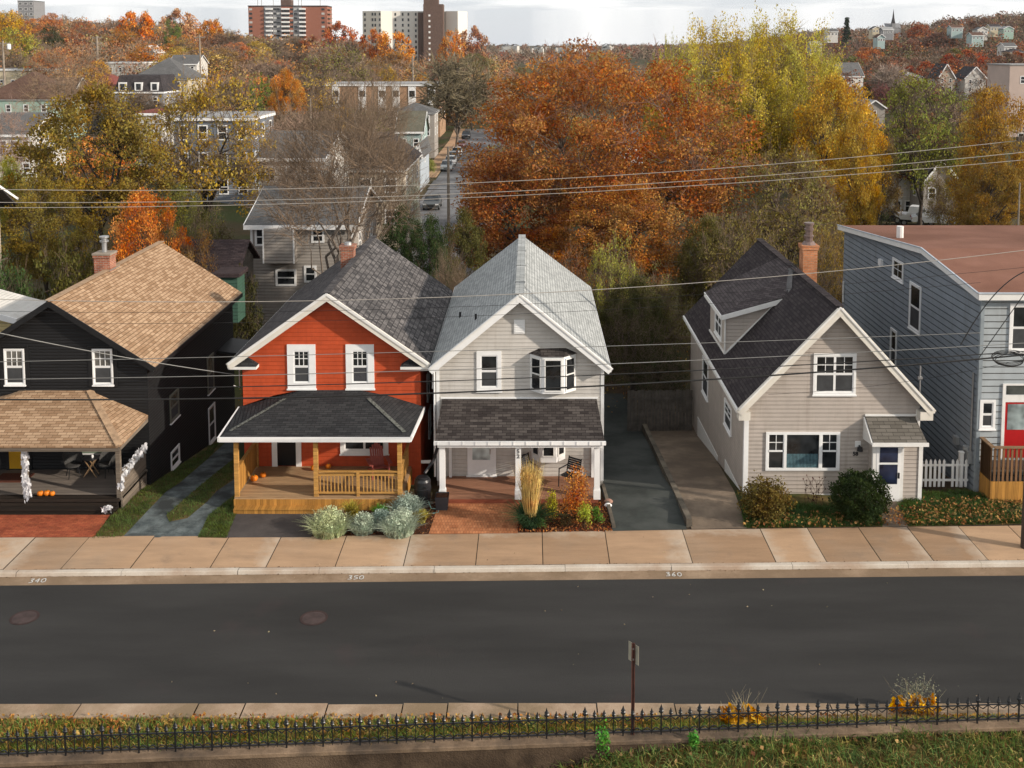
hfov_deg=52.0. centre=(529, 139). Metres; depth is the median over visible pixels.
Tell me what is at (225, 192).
window
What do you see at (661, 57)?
autumn tree
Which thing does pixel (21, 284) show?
autumn tree
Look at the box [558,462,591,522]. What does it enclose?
garden shrub
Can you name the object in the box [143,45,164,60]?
house
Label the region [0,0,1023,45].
sky
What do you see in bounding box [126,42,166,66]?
autumn tree
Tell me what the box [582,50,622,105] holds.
autumn tree
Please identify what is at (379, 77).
autumn tree
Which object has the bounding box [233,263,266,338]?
autumn tree
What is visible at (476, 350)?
overhead wire
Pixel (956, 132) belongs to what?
autumn tree
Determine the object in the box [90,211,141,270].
autumn tree
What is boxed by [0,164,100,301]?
autumn tree
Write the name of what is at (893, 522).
front path
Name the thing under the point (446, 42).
autumn tree
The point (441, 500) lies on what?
planter
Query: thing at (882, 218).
autumn tree
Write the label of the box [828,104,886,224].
autumn tree
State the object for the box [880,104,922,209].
autumn tree
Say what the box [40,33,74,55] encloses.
autumn tree
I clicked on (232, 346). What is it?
lean to
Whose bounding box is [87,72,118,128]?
house
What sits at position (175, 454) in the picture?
window
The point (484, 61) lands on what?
autumn tree
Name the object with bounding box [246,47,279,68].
autumn tree
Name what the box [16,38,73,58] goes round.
autumn tree
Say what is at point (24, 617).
manhole cover
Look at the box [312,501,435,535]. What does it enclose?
planting bed
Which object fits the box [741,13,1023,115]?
hill woods
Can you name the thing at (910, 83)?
autumn tree
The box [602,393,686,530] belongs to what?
driveway
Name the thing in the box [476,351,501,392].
window
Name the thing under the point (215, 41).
autumn tree
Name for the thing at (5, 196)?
house
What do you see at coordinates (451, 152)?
parked car
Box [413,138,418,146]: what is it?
window
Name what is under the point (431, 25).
lift tower
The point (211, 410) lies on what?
window
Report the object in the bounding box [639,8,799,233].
autumn tree
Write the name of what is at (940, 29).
autumn tree
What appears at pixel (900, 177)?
autumn tree
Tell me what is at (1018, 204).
utility pole
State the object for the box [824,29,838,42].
house
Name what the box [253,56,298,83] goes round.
autumn tree
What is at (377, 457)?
adirondack chair
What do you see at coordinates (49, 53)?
autumn tree
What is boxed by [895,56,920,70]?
autumn tree
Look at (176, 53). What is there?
autumn tree
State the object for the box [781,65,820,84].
autumn tree
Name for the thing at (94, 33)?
autumn tree
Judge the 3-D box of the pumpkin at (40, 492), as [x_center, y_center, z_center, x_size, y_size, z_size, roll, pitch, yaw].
[-17.372,12.514,37.259,0.220,0.215,0.223,-2,5,-21]
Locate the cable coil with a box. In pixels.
[991,350,1023,366]
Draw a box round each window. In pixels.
[3,349,25,386]
[5,104,10,111]
[22,162,29,172]
[23,104,28,111]
[82,452,101,454]
[92,349,114,386]
[169,388,180,424]
[170,443,180,470]
[198,125,207,139]
[207,352,215,395]
[208,402,216,444]
[217,125,227,139]
[219,179,228,194]
[238,187,247,194]
[255,230,261,245]
[275,269,296,285]
[287,344,316,389]
[304,266,316,282]
[311,230,323,242]
[339,442,388,455]
[345,344,374,389]
[358,231,360,244]
[370,219,372,235]
[385,209,396,222]
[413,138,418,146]
[426,371,430,402]
[428,404,431,438]
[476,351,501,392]
[529,348,576,393]
[531,448,564,462]
[701,355,708,402]
[714,313,721,341]
[723,397,731,436]
[765,432,839,470]
[812,353,856,395]
[889,327,896,364]
[891,257,903,283]
[893,200,901,210]
[904,200,909,209]
[907,281,921,334]
[928,187,935,198]
[978,400,995,430]
[1008,303,1023,353]
[1020,76,1023,83]
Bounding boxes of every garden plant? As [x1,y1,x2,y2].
[338,498,364,518]
[370,503,388,512]
[411,509,431,523]
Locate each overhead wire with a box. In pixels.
[0,141,1012,190]
[0,152,1023,202]
[0,160,1020,207]
[0,250,1023,301]
[0,282,980,323]
[0,333,233,374]
[0,333,971,361]
[0,343,1023,379]
[0,351,1023,390]
[0,354,1023,400]
[3,267,1023,312]
[768,359,1022,394]
[960,272,1023,344]
[979,294,1023,357]
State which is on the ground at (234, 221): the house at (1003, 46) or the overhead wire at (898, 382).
the house at (1003, 46)
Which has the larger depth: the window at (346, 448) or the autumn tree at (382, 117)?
the autumn tree at (382, 117)
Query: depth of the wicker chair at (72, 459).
39.09 m
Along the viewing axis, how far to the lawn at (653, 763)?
24.33 m
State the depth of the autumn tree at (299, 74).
268.71 m
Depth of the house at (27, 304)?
52.00 m
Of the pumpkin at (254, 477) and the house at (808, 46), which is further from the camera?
the house at (808, 46)
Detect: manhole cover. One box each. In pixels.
[9,610,39,624]
[300,610,327,625]
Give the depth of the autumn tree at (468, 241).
60.48 m
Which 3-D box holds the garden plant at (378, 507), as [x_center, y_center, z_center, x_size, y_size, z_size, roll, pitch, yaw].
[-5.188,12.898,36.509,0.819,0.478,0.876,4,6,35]
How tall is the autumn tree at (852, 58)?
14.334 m
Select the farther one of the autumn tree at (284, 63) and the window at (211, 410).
the autumn tree at (284, 63)
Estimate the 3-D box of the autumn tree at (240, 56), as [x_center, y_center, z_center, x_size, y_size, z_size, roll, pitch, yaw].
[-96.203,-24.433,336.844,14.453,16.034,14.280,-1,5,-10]
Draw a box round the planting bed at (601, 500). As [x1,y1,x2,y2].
[518,498,610,532]
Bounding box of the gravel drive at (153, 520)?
[124,442,234,536]
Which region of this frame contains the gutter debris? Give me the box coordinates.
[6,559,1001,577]
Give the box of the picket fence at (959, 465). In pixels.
[922,451,968,486]
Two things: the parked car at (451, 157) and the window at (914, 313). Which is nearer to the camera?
the window at (914, 313)
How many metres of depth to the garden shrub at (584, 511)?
35.65 m
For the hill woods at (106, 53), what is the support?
on the ground at (234, 221)
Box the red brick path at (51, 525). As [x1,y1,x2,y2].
[0,515,109,536]
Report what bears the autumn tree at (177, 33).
on the ground at (234, 221)
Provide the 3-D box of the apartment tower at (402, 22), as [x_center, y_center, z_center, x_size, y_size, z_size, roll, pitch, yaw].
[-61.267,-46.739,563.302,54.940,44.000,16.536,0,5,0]
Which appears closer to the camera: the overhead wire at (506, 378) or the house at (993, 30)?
the overhead wire at (506, 378)
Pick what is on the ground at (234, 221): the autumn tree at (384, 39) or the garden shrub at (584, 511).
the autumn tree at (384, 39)
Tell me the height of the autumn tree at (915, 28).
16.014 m
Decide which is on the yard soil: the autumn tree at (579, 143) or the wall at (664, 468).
the wall at (664, 468)
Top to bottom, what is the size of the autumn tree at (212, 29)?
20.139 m
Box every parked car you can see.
[422,193,441,209]
[440,160,452,170]
[445,155,456,165]
[449,151,459,160]
[458,140,465,147]
[461,131,470,137]
[879,208,912,224]
[910,209,955,224]
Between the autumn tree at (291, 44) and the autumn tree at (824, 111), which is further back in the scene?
the autumn tree at (291, 44)
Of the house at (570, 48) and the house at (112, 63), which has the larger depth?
the house at (570, 48)
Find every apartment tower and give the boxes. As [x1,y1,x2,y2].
[18,1,44,32]
[248,0,332,50]
[362,11,466,65]
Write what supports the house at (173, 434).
on the ground at (234, 221)
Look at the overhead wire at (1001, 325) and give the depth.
33.74 m
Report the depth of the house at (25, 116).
124.17 m
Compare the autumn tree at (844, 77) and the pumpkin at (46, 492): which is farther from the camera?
the autumn tree at (844, 77)
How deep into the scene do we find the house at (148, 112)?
130.72 m
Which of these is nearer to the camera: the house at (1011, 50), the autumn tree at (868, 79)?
the autumn tree at (868, 79)
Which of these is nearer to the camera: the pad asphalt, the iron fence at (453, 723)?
the iron fence at (453, 723)
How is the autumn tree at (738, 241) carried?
on the ground at (234, 221)
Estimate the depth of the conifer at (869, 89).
259.77 m
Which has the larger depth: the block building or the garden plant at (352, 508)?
the block building
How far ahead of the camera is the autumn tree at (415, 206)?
93.71 m
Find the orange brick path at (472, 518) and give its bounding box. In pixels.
[429,503,518,533]
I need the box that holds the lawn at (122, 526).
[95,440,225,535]
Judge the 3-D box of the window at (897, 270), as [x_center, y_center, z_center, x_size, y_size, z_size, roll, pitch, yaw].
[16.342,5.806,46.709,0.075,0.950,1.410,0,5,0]
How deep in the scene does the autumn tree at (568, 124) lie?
190.59 m
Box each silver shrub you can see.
[292,505,357,539]
[345,511,380,535]
[370,507,389,529]
[372,505,427,538]
[379,490,432,518]
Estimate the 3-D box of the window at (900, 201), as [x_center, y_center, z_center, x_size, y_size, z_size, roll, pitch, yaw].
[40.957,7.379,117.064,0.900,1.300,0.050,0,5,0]
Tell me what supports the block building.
on the ground at (234, 221)
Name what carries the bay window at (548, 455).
in the house at (484, 441)
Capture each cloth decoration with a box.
[21,452,31,501]
[117,442,147,491]
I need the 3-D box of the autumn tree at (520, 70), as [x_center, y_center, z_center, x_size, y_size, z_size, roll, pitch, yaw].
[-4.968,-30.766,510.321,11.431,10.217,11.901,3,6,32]
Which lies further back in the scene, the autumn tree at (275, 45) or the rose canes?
the autumn tree at (275, 45)
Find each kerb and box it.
[0,560,1023,576]
[0,703,1023,718]
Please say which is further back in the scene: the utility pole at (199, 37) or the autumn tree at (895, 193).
the utility pole at (199, 37)
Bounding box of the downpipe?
[423,445,438,473]
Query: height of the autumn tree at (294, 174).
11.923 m
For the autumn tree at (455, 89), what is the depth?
187.59 m
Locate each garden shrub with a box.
[534,518,546,528]
[544,488,558,517]
[556,510,573,526]
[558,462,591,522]
[577,501,592,528]
[591,506,604,523]
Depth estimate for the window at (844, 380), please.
38.07 m
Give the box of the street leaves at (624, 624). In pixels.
[171,552,976,696]
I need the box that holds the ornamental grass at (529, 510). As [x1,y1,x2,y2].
[497,457,565,529]
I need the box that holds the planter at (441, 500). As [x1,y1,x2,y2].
[435,492,448,509]
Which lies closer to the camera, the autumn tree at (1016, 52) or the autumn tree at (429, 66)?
the autumn tree at (429, 66)
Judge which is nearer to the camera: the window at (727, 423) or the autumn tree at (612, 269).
the window at (727, 423)
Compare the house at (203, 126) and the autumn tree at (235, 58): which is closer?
the house at (203, 126)
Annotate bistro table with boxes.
[82,454,99,477]
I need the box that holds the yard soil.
[105,381,967,523]
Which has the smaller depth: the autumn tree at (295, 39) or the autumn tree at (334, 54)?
the autumn tree at (334, 54)
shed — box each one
[177,239,259,339]
[213,267,247,321]
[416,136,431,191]
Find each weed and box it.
[595,718,610,760]
[687,729,699,748]
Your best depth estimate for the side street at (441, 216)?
140.41 m
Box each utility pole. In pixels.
[0,41,10,85]
[92,36,101,66]
[194,35,204,72]
[412,56,413,80]
[447,147,449,225]
[1016,137,1023,548]
[1017,183,1020,224]
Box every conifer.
[841,17,851,55]
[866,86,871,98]
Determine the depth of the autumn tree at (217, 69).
286.22 m
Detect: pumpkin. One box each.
[37,490,43,495]
[43,489,49,495]
[250,474,257,481]
[260,471,265,477]
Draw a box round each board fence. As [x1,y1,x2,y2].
[627,389,692,430]
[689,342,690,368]
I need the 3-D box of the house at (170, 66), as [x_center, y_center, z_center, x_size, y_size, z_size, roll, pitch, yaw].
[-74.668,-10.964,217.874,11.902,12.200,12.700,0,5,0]
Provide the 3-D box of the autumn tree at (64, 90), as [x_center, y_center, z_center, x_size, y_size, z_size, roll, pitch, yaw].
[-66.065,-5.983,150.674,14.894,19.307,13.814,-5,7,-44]
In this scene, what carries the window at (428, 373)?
in the house at (289, 443)
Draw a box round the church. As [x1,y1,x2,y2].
[884,9,900,36]
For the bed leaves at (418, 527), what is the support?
on the planting bed at (422, 528)
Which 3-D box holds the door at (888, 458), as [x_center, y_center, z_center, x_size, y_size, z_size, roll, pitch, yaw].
[12.875,11.978,37.722,0.850,2.120,0.090,0,5,0]
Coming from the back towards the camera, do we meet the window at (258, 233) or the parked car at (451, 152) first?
the parked car at (451, 152)
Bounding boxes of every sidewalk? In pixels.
[0,525,1023,569]
[429,129,464,176]
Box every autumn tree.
[0,8,32,51]
[0,12,16,35]
[0,25,42,66]
[0,40,29,67]
[0,69,179,250]
[0,94,37,194]
[0,149,29,250]
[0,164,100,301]
[0,246,33,296]
[14,35,118,158]
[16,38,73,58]
[17,18,51,37]
[18,45,101,79]
[30,52,77,72]
[31,230,97,301]
[36,26,65,46]
[37,13,63,32]
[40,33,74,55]
[61,133,137,185]
[62,23,92,46]
[66,32,93,57]
[69,21,97,33]
[70,20,100,32]
[75,55,114,131]
[78,28,101,39]
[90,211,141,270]
[91,34,116,58]
[94,17,132,36]
[105,27,140,60]
[108,179,196,262]
[115,9,158,43]
[115,23,147,42]
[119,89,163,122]
[121,15,141,29]
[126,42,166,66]
[144,51,188,70]
[145,57,277,237]
[151,25,161,42]
[158,178,213,249]
[159,8,200,45]
[160,18,182,44]
[161,33,201,54]
[164,217,218,272]
[165,33,209,56]
[165,46,186,55]
[185,95,237,112]
[187,196,234,238]
[188,46,238,78]
[194,32,236,54]
[195,18,224,45]
[205,46,247,79]
[210,27,247,52]
[212,73,267,110]
[214,40,249,66]
[221,41,256,59]
[231,37,451,273]
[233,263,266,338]
[234,54,279,78]
[236,114,313,210]
[242,41,274,57]
[243,72,273,83]
[243,72,301,110]
[245,72,275,110]
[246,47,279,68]
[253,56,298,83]
[255,37,292,57]
[265,99,312,128]
[266,53,286,63]
[266,66,306,122]
[268,107,330,133]
[269,146,346,208]
[273,39,295,53]
[273,45,315,69]
[273,59,293,71]
[276,66,343,115]
[278,108,328,129]
[284,33,303,53]
[291,60,322,79]
[294,34,373,92]
[294,35,318,53]
[305,45,327,57]
[305,69,356,84]
[319,21,357,49]
[319,48,346,66]
[320,62,422,235]
[321,109,388,130]
[331,39,361,59]
[332,56,370,70]
[344,66,386,80]
[352,58,400,80]
[357,105,405,133]
[358,28,388,63]
[371,30,415,63]
[377,66,401,80]
[379,201,426,271]
[382,50,414,68]
[401,170,423,241]
[406,65,444,80]
[407,208,453,287]
[408,47,506,146]
[415,58,441,78]
[416,70,428,80]
[429,159,436,172]
[429,228,467,290]
[430,53,471,80]
[436,28,466,61]
[439,203,490,283]
[445,141,590,268]
[447,33,778,298]
[457,25,489,67]
[461,71,506,115]
[462,86,490,129]
[463,53,497,75]
[509,66,530,78]
[536,177,685,296]
[547,111,587,152]
[547,233,595,295]
[551,80,568,97]
[555,123,611,160]
[560,50,588,101]
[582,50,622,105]
[585,223,639,380]
[596,248,694,360]
[597,274,667,390]
[603,290,672,399]
[625,101,653,122]
[629,337,688,399]
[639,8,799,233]
[643,26,694,239]
[670,196,797,310]
[671,209,732,310]
[709,135,848,262]
[711,0,856,247]
[778,190,849,269]
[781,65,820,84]
[783,61,894,252]
[794,35,817,47]
[794,119,859,163]
[796,213,844,306]
[815,69,853,92]
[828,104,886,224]
[830,55,863,64]
[834,94,873,117]
[846,130,903,223]
[850,46,891,63]
[861,56,910,74]
[863,38,886,49]
[863,63,911,95]
[863,70,882,92]
[870,81,892,111]
[876,211,891,224]
[879,36,898,55]
[879,63,991,224]
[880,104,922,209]
[881,112,957,180]
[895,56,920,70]
[896,70,923,94]
[898,39,922,54]
[900,90,939,118]
[904,60,934,84]
[905,24,933,43]
[910,86,991,162]
[916,55,943,63]
[918,121,987,162]
[919,31,959,48]
[923,158,975,224]
[934,28,956,41]
[939,47,974,61]
[940,48,995,71]
[943,157,968,204]
[946,73,1023,223]
[946,144,1023,224]
[950,92,996,129]
[957,92,993,109]
[967,18,998,32]
[969,87,986,105]
[983,52,1023,69]
[992,50,1023,62]
[1011,16,1023,26]
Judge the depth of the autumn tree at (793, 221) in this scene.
70.03 m
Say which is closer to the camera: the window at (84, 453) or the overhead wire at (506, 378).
the overhead wire at (506, 378)
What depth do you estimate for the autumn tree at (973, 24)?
703.83 m
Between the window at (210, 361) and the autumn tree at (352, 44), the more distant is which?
the autumn tree at (352, 44)
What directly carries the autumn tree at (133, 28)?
on the ground at (234, 221)
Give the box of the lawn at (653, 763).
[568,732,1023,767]
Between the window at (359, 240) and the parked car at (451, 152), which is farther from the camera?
the parked car at (451, 152)
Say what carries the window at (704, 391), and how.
in the house at (744, 428)
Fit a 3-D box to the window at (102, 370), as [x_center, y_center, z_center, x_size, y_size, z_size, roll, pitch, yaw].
[-15.980,8.516,39.254,0.820,1.430,0.075,0,5,0]
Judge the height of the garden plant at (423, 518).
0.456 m
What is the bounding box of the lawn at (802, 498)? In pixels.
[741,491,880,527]
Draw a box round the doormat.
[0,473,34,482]
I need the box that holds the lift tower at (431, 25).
[418,0,443,68]
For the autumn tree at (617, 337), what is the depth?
51.76 m
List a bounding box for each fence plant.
[718,687,767,725]
[885,673,958,717]
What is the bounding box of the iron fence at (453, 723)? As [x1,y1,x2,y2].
[0,692,1023,756]
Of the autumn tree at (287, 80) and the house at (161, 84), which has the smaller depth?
the autumn tree at (287, 80)
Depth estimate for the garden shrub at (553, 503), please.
36.27 m
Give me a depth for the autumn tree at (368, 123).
142.89 m
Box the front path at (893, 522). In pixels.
[881,501,907,526]
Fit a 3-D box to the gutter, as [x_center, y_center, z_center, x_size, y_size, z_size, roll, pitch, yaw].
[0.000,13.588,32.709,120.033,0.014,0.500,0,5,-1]
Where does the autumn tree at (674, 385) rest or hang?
on the ground at (234, 221)
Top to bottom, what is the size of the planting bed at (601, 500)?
0.001 m
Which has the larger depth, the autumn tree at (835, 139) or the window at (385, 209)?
the autumn tree at (835, 139)
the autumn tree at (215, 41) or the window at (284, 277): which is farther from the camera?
the autumn tree at (215, 41)
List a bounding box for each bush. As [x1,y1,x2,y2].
[735,470,797,527]
[827,467,893,525]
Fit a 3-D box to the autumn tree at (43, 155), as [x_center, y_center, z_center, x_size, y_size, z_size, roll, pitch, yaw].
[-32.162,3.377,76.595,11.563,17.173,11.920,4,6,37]
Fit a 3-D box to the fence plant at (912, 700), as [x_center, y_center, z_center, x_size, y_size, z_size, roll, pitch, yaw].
[9.588,13.566,25.804,1.715,1.126,0.628,0,5,0]
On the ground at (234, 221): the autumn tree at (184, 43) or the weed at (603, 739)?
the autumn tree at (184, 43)
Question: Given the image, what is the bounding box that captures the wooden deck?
[979,437,1023,501]
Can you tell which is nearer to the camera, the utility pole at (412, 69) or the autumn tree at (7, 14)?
the utility pole at (412, 69)
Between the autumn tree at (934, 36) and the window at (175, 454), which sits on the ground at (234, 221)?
the autumn tree at (934, 36)
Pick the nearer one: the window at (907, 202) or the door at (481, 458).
the door at (481, 458)
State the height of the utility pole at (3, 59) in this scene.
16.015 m
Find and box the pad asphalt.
[226,514,320,536]
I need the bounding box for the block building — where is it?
[987,63,1023,136]
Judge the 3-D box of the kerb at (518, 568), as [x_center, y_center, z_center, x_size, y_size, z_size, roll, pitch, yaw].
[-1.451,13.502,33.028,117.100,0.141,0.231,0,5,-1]
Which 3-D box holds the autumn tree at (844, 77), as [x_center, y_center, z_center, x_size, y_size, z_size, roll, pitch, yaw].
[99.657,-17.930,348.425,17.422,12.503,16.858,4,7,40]
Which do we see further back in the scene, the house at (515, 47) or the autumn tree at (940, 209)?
the house at (515, 47)
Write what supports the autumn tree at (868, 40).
on the ground at (234, 221)
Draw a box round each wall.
[0,717,1023,767]
[601,483,615,527]
[642,424,691,526]
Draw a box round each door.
[9,452,21,468]
[277,442,295,465]
[471,448,491,474]
[876,447,900,500]
[1004,402,1023,457]
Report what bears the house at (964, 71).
on the ground at (234, 221)
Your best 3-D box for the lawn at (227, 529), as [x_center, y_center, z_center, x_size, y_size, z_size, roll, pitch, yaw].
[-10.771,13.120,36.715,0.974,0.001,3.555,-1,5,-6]
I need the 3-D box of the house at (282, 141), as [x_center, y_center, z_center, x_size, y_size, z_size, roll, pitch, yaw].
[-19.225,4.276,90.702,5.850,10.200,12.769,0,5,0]
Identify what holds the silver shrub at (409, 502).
on the planting bed at (422, 528)
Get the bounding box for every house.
[0,68,61,87]
[0,71,86,138]
[0,112,65,180]
[0,185,17,289]
[0,235,242,514]
[0,289,45,331]
[50,77,93,130]
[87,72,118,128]
[106,61,156,75]
[114,74,180,132]
[137,108,180,180]
[139,58,207,112]
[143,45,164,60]
[172,55,208,76]
[173,111,275,205]
[217,236,452,513]
[243,186,381,331]
[254,130,350,190]
[324,81,445,136]
[349,131,421,247]
[392,103,439,157]
[395,111,429,148]
[427,235,612,502]
[510,44,518,52]
[565,43,575,52]
[615,129,642,172]
[683,222,935,500]
[807,41,821,56]
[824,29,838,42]
[834,62,864,99]
[837,224,1023,491]
[852,135,914,210]
[869,26,879,38]
[872,34,885,48]
[879,27,893,39]
[908,161,954,212]
[926,63,955,100]
[946,25,963,37]
[954,66,986,99]
[965,32,984,46]
[972,27,988,39]
[985,24,1000,36]
[996,43,1016,59]
[998,26,1013,38]
[1001,48,1023,60]
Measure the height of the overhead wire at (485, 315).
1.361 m
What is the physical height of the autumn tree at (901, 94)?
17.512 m
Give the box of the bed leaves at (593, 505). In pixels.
[517,502,611,531]
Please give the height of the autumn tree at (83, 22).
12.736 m
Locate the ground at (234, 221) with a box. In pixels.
[0,23,1023,717]
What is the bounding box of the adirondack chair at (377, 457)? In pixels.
[365,443,392,479]
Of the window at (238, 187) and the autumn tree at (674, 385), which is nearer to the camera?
the autumn tree at (674, 385)
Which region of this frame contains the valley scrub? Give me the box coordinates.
[291,44,848,189]
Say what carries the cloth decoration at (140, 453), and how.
attached to the house at (173, 434)
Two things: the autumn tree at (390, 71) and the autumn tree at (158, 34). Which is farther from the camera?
the autumn tree at (158, 34)
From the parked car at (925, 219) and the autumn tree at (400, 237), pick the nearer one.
the autumn tree at (400, 237)
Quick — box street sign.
[628,641,638,734]
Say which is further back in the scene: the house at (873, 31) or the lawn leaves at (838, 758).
the house at (873, 31)
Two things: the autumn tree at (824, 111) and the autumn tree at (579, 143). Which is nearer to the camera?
the autumn tree at (824, 111)
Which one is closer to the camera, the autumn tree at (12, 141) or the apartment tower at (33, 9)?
the autumn tree at (12, 141)
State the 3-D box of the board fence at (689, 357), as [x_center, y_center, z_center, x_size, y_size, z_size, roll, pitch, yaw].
[12.497,12.074,60.314,7.291,1.630,0.064,-1,5,-16]
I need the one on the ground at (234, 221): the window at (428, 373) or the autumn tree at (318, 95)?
the autumn tree at (318, 95)
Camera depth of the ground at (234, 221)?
109.11 m
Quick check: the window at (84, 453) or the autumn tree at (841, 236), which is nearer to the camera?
the window at (84, 453)
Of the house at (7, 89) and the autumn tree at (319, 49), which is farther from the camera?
the autumn tree at (319, 49)
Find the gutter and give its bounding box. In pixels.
[0,567,1023,585]
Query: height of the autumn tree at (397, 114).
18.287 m
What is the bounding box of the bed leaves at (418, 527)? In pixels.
[347,505,434,534]
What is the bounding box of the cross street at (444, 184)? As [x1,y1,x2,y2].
[428,179,746,189]
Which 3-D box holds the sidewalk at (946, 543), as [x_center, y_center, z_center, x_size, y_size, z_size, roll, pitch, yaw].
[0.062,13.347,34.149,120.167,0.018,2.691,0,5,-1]
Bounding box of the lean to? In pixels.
[217,338,248,395]
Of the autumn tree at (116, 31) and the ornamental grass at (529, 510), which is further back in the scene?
the autumn tree at (116, 31)
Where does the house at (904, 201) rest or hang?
on the ground at (234, 221)
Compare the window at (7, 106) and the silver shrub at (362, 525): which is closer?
the silver shrub at (362, 525)
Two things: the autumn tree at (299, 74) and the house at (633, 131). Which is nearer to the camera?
the house at (633, 131)
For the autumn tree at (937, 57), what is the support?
on the ground at (234, 221)
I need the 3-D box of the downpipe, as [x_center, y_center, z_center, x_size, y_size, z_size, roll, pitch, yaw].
[-3.483,11.344,38.466,0.292,1.195,1.827,1,5,14]
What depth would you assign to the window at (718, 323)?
44.36 m
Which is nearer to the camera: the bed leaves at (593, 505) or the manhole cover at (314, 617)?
the manhole cover at (314, 617)
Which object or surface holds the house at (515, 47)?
on the ground at (234, 221)
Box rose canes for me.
[803,475,825,503]
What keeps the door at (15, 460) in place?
in the house at (173, 434)
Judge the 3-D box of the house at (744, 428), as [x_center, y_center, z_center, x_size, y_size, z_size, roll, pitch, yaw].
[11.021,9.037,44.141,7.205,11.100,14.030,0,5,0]
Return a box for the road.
[0,576,1023,706]
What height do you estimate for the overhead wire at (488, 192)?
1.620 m
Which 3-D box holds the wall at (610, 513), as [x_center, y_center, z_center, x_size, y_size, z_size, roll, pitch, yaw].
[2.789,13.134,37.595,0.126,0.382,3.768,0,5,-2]
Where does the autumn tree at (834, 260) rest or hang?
on the ground at (234, 221)
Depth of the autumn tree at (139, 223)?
59.92 m
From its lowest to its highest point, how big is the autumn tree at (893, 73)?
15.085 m
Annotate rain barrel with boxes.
[414,474,430,505]
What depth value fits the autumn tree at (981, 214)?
76.14 m
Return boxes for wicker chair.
[62,452,82,479]
[98,452,114,478]
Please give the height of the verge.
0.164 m
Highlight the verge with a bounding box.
[0,712,1021,751]
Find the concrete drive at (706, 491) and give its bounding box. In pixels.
[650,409,745,528]
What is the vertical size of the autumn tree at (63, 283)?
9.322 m
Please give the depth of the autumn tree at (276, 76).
209.63 m
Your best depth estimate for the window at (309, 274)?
66.96 m
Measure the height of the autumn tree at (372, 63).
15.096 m
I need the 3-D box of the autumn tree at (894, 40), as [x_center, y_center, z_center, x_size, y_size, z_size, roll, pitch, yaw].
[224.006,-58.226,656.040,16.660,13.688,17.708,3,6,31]
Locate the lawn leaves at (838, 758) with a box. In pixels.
[571,731,1023,767]
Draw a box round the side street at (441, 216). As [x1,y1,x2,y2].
[397,129,501,284]
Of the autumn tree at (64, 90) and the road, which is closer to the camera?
the road
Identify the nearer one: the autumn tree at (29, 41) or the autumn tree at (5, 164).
the autumn tree at (5, 164)
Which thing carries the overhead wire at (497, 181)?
attached to the utility pole at (1022, 521)
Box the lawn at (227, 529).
[199,495,234,537]
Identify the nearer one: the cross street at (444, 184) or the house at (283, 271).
the house at (283, 271)
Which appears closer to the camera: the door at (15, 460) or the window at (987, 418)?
the window at (987, 418)
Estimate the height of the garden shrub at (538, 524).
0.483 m
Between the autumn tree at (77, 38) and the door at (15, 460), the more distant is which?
the autumn tree at (77, 38)
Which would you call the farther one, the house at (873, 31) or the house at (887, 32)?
the house at (873, 31)
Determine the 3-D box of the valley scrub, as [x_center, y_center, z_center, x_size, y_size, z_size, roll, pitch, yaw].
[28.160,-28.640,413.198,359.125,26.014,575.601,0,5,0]
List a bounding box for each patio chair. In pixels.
[521,452,537,474]
[558,455,581,489]
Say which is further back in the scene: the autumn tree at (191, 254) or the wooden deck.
the autumn tree at (191, 254)
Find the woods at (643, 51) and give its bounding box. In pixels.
[4,11,1023,66]
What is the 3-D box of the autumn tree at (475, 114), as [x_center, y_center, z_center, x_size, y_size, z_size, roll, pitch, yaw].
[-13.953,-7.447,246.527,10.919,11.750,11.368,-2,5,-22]
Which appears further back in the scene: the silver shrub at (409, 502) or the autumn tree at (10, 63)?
the autumn tree at (10, 63)
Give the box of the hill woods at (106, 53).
[0,10,521,129]
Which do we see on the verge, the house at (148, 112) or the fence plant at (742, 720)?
the fence plant at (742, 720)
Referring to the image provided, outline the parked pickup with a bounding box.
[895,205,933,224]

